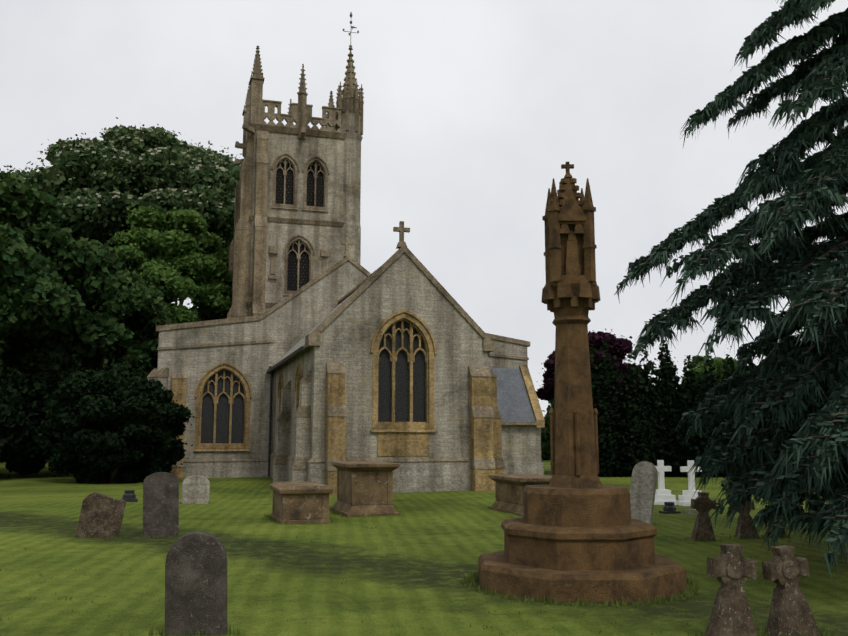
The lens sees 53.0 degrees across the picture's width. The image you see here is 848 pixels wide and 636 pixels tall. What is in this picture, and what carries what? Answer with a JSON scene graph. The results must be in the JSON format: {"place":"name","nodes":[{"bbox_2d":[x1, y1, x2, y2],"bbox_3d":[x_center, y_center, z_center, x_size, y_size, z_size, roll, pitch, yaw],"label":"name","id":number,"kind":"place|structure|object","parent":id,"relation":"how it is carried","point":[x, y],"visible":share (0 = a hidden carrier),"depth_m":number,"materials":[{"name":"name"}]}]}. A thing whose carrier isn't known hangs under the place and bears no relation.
{"place":"outdoors","nodes":[
{"label":"outdoors","id":0,"kind":"place"},
{"bbox_2d":[249,110,362,315],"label":"church tower","id":1,"kind":"structure","parent":0,"point":[341,158],"depth_m":54.51,"materials":[{"name":"grey stone"}]},
{"bbox_2d":[226,139,267,318],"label":"church tower buttresses","id":2,"kind":"structure","parent":1,"relation":"attached to","point":[239,257],"depth_m":52.84,"materials":[{"name":"beige stone"}]},
{"bbox_2d":[276,160,323,290],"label":"church belfry tracery","id":3,"kind":"object","parent":1,"relation":"in","point":[303,272],"visible":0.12,"depth_m":54.28,"materials":[{"name":"black glass"}]},
{"bbox_2d":[147,252,540,481],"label":"church rubble walls","id":4,"kind":"structure","parent":0,"point":[402,281],"depth_m":31.66,"materials":[{"name":"grey stone"}]},
{"bbox_2d":[273,297,347,365],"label":"church roof","id":5,"kind":"structure","parent":4,"relation":"on","point":[300,343],"depth_m":39.50,"materials":[{"name":"grey stone"}]},
{"bbox_2d":[201,321,424,442],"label":"church windows","id":6,"kind":"structure","parent":4,"relation":"in","point":[384,398],"depth_m":31.28,"materials":[{"name":"black glass"}]},
{"bbox_2d":[170,309,544,494],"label":"stone dressings","id":7,"kind":"structure","parent":4,"relation":"attached to","point":[410,438],"depth_m":31.00,"materials":[{"name":"beige stone"}]},
{"bbox_2d":[267,346,489,476],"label":"church lead and pipes","id":8,"kind":"object","parent":4,"relation":"attached to","point":[271,369],"visible":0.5,"depth_m":41.16,"materials":[{"name":"black metal"}]},
{"bbox_2d":[491,368,535,421],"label":"lean-to roof","id":9,"kind":"structure","parent":4,"relation":"on","point":[513,403],"depth_m":41.77,"materials":[{"name":"grey metal"}]},
{"bbox_2d":[0,458,847,635],"bbox_3d":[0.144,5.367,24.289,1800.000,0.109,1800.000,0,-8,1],"label":"lawn","id":10,"kind":"structure","parent":0,"point":[377,587],"depth_m":12.60,"materials":[{"name":"green plant"}]},
{"bbox_2d":[0,368,71,476],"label":"shrub","id":11,"kind":"object","parent":10,"relation":"on","point":[24,445],"visible":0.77,"depth_m":40.25,"materials":[{"name":"green plant"}]},
{"bbox_2d":[0,169,140,363],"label":"tree","id":12,"kind":"object","parent":10,"relation":"on","point":[51,275],"visible":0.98,"depth_m":42.63,"materials":[{"name":"green plant"}]},
{"bbox_2d":[0,265,179,374],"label":"tree","id":13,"kind":"object","parent":10,"relation":"on","point":[138,303],"visible":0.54,"depth_m":47.58,"materials":[{"name":"green plant"}]},
{"bbox_2d":[34,367,147,459],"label":"shrub","id":14,"kind":"object","parent":10,"relation":"on","point":[70,372],"depth_m":44.02,"materials":[{"name":"green plant"}]},
{"bbox_2d":[0,301,199,461],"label":"trees","id":15,"kind":"object","parent":10,"relation":"on","point":[7,371],"depth_m":68.49,"materials":[{"name":"green plant"}]},
{"bbox_2d":[75,492,125,537],"bbox_3d":[-6.373,3.965,16.760,0.924,1.055,0.187,2,-8,-17],"label":"leaning headstone","id":16,"kind":"object","parent":10,"relation":"on","point":[101,515],"visible":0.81,"depth_m":16.71,"materials":[{"name":"stone"}]},
{"bbox_2d":[40,362,196,483],"bbox_3d":[-13.483,4.659,37.260,6.791,5.612,6.226,0,-8,1],"label":"yew bush","id":17,"kind":"object","parent":10,"relation":"on","point":[115,423],"visible":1,"depth_m":35.84,"materials":[{"name":"green plant"}]},
{"bbox_2d":[0,117,241,271],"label":"horse chestnut tree","id":18,"kind":"object","parent":10,"relation":"on","point":[107,180],"visible":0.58,"depth_m":68.91,"materials":[{"name":"green plant"}]},
{"bbox_2d":[120,490,137,501],"bbox_3d":[-9.029,5.446,26.044,0.500,0.350,0.375,2,-8,-16],"label":"grave vase","id":19,"kind":"object","parent":10,"relation":"on","point":[129,495],"visible":0.88,"depth_m":25.92,"materials":[{"name":"stone"}]},
{"bbox_2d":[143,472,178,536],"bbox_3d":[-5.224,3.769,16.899,0.721,1.393,0.167,2,-8,-16],"label":"headstone","id":20,"kind":"object","parent":10,"relation":"on","point":[160,504],"visible":0.83,"depth_m":16.85,"materials":[{"name":"stone"}]},
{"bbox_2d":[106,203,232,367],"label":"lime tree","id":21,"kind":"object","parent":10,"relation":"on","point":[175,265],"visible":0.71,"depth_m":54.82,"materials":[{"name":"green plant"}]},
{"bbox_2d":[181,475,209,503],"bbox_3d":[-6.843,5.191,25.472,0.812,0.929,0.131,2,-8,-16],"label":"headstone","id":22,"kind":"object","parent":10,"relation":"on","point":[196,489],"visible":0.81,"depth_m":25.43,"materials":[{"name":"stone"}]},
{"bbox_2d":[165,531,226,635],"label":"headstone","id":23,"kind":"object","parent":10,"relation":"on","point":[195,580],"visible":1,"depth_m":8.51,"materials":[{"name":"stone"}]},
{"bbox_2d":[269,481,333,523],"bbox_3d":[-2.972,4.416,20.332,1.234,0.890,2.234,2,-8,-16],"label":"chest tomb","id":24,"kind":"object","parent":10,"relation":"on","point":[299,502],"visible":0.94,"depth_m":19.40,"materials":[{"name":"stone"}]},
{"bbox_2d":[147,45,536,470],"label":"church dressings","id":25,"kind":"structure","parent":10,"relation":"on","point":[256,115],"depth_m":53.15,"materials":[{"name":"beige stone"}]},
{"bbox_2d":[343,12,358,44],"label":"weather vane","id":26,"kind":"object","parent":25,"relation":"on","point":[352,27],"visible":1,"depth_m":57.37,"materials":[{"name":"grey metal"}]},
{"bbox_2d":[183,455,543,492],"bbox_3d":[-1.800,6.540,36.594,19.230,1.080,12.990,2,-8,-16],"label":"wall base","id":27,"kind":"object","parent":10,"relation":"on","point":[426,476],"depth_m":30.77,"materials":[{"name":"grey stone"}]},
{"bbox_2d":[330,461,399,516],"bbox_3d":[-1.588,4.486,22.420,1.360,1.330,2.360,2,-8,-16],"label":"chest tomb","id":28,"kind":"object","parent":10,"relation":"on","point":[364,488],"visible":0.92,"depth_m":21.50,"materials":[{"name":"stone"}]},
{"bbox_2d":[0,515,847,635],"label":"grass clumps","id":29,"kind":"object","parent":10,"relation":"on","point":[355,574],"visible":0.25,"depth_m":11.52,"materials":[{"name":"green plant"}]},
{"bbox_2d":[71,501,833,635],"bbox_3d":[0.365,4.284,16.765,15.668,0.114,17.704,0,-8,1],"label":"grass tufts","id":30,"kind":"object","parent":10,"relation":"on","point":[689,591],"depth_m":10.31,"materials":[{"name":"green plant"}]},
{"bbox_2d":[488,474,551,515],"bbox_3d":[2.761,4.649,22.326,1.410,0.980,2.360,2,-8,-16],"label":"chest tomb","id":31,"kind":"object","parent":10,"relation":"on","point":[509,488],"visible":0.58,"depth_m":22.09,"materials":[{"name":"stone"}]},
{"bbox_2d":[543,397,604,455],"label":"shrub","id":32,"kind":"object","parent":10,"relation":"on","point":[546,434],"visible":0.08,"depth_m":45.54,"materials":[{"name":"green plant"}]},
{"bbox_2d":[478,162,686,603],"bbox_3d":[2.074,0.687,11.883,2.624,5.940,2.624,0,-8,1],"label":"stone monument","id":33,"kind":"object","parent":10,"relation":"on","point":[575,532],"visible":1,"depth_m":11.21,"materials":[{"name":"stone"}]},
{"bbox_2d":[536,329,642,400],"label":"copper beech tree","id":34,"kind":"object","parent":10,"relation":"on","point":[620,348],"visible":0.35,"depth_m":66.31,"materials":[{"name":"purple plant"}]},
{"bbox_2d":[541,355,708,460],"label":"backdrop trees","id":35,"kind":"object","parent":10,"relation":"on","point":[545,447],"depth_m":71.65,"materials":[{"name":"green plant"}]},
{"bbox_2d":[630,461,657,523],"bbox_3d":[4.966,4.065,19.429,0.726,1.568,0.313,-6,-10,36],"label":"headstone","id":36,"kind":"object","parent":10,"relation":"on","point":[643,485],"visible":0.79,"depth_m":19.38,"materials":[{"name":"stone"}]},
{"bbox_2d":[550,336,775,477],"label":"yew hedge","id":37,"kind":"object","parent":10,"relation":"on","point":[633,430],"visible":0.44,"depth_m":41.96,"materials":[{"name":"green plant"}]},
{"bbox_2d":[654,460,677,504],"bbox_3d":[6.911,4.802,24.761,0.840,1.310,0.600,1,-8,-8],"label":"white cross","id":38,"kind":"object","parent":10,"relation":"on","point":[662,494],"visible":0.71,"depth_m":24.60,"materials":[{"name":"stone"}]},
{"bbox_2d":[659,502,680,513],"bbox_3d":[6.304,4.879,21.832,0.440,0.308,0.330,2,-8,-16],"label":"grave vase","id":39,"kind":"object","parent":10,"relation":"on","point":[669,507],"visible":0.85,"depth_m":21.72,"materials":[{"name":"stone"}]},
{"bbox_2d":[677,460,701,505],"bbox_3d":[7.696,4.759,24.452,0.840,1.310,0.600,1,-8,-8],"label":"white cross","id":40,"kind":"object","parent":10,"relation":"on","point":[686,497],"visible":0.6,"depth_m":24.39,"materials":[{"name":"stone"}]},
{"bbox_2d":[684,509,697,513],"bbox_3d":[6.851,4.943,21.612,0.440,0.140,0.200,1,-8,-10],"label":"grave marker","id":41,"kind":"object","parent":10,"relation":"on","point":[690,511],"visible":0.54,"depth_m":21.53,"materials":[{"name":"stone"}]},
{"bbox_2d":[690,492,715,540],"bbox_3d":[5.365,3.835,16.340,0.488,0.960,0.219,1,-8,-4],"label":"stone cross","id":42,"kind":"object","parent":10,"relation":"on","point":[702,503],"visible":0.96,"depth_m":16.28,"materials":[{"name":"brown stone"}]},
{"bbox_2d":[684,357,747,397],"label":"pale tree","id":43,"kind":"object","parent":10,"relation":"on","point":[718,363],"visible":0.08,"depth_m":60.78,"materials":[{"name":"green plant"}]},
{"bbox_2d":[614,0,847,581],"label":"deodar cedar","id":44,"kind":"object","parent":10,"relation":"on","point":[792,389],"visible":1,"depth_m":13.64,"materials":[{"name":"green plant"}]},
{"bbox_2d":[704,544,757,635],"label":"stone cross","id":45,"kind":"object","parent":10,"relation":"on","point":[731,568],"visible":1,"depth_m":8.25,"materials":[{"name":"stone"}]},
{"bbox_2d":[733,499,759,537],"bbox_3d":[6.358,3.953,16.808,0.472,0.864,0.219,1,-8,-9],"label":"stone cross","id":46,"kind":"object","parent":10,"relation":"on","point":[743,524],"visible":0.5,"depth_m":16.72,"materials":[{"name":"brown stone"}]},
{"bbox_2d":[761,545,821,635],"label":"stone cross","id":47,"kind":"object","parent":10,"relation":"on","point":[784,569],"visible":0.98,"depth_m":8.41,"materials":[{"name":"stone"}]},
{"bbox_2d":[0,0,847,416],"label":"sky","id":48,"kind":"structure","parent":0,"point":[472,109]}
]}

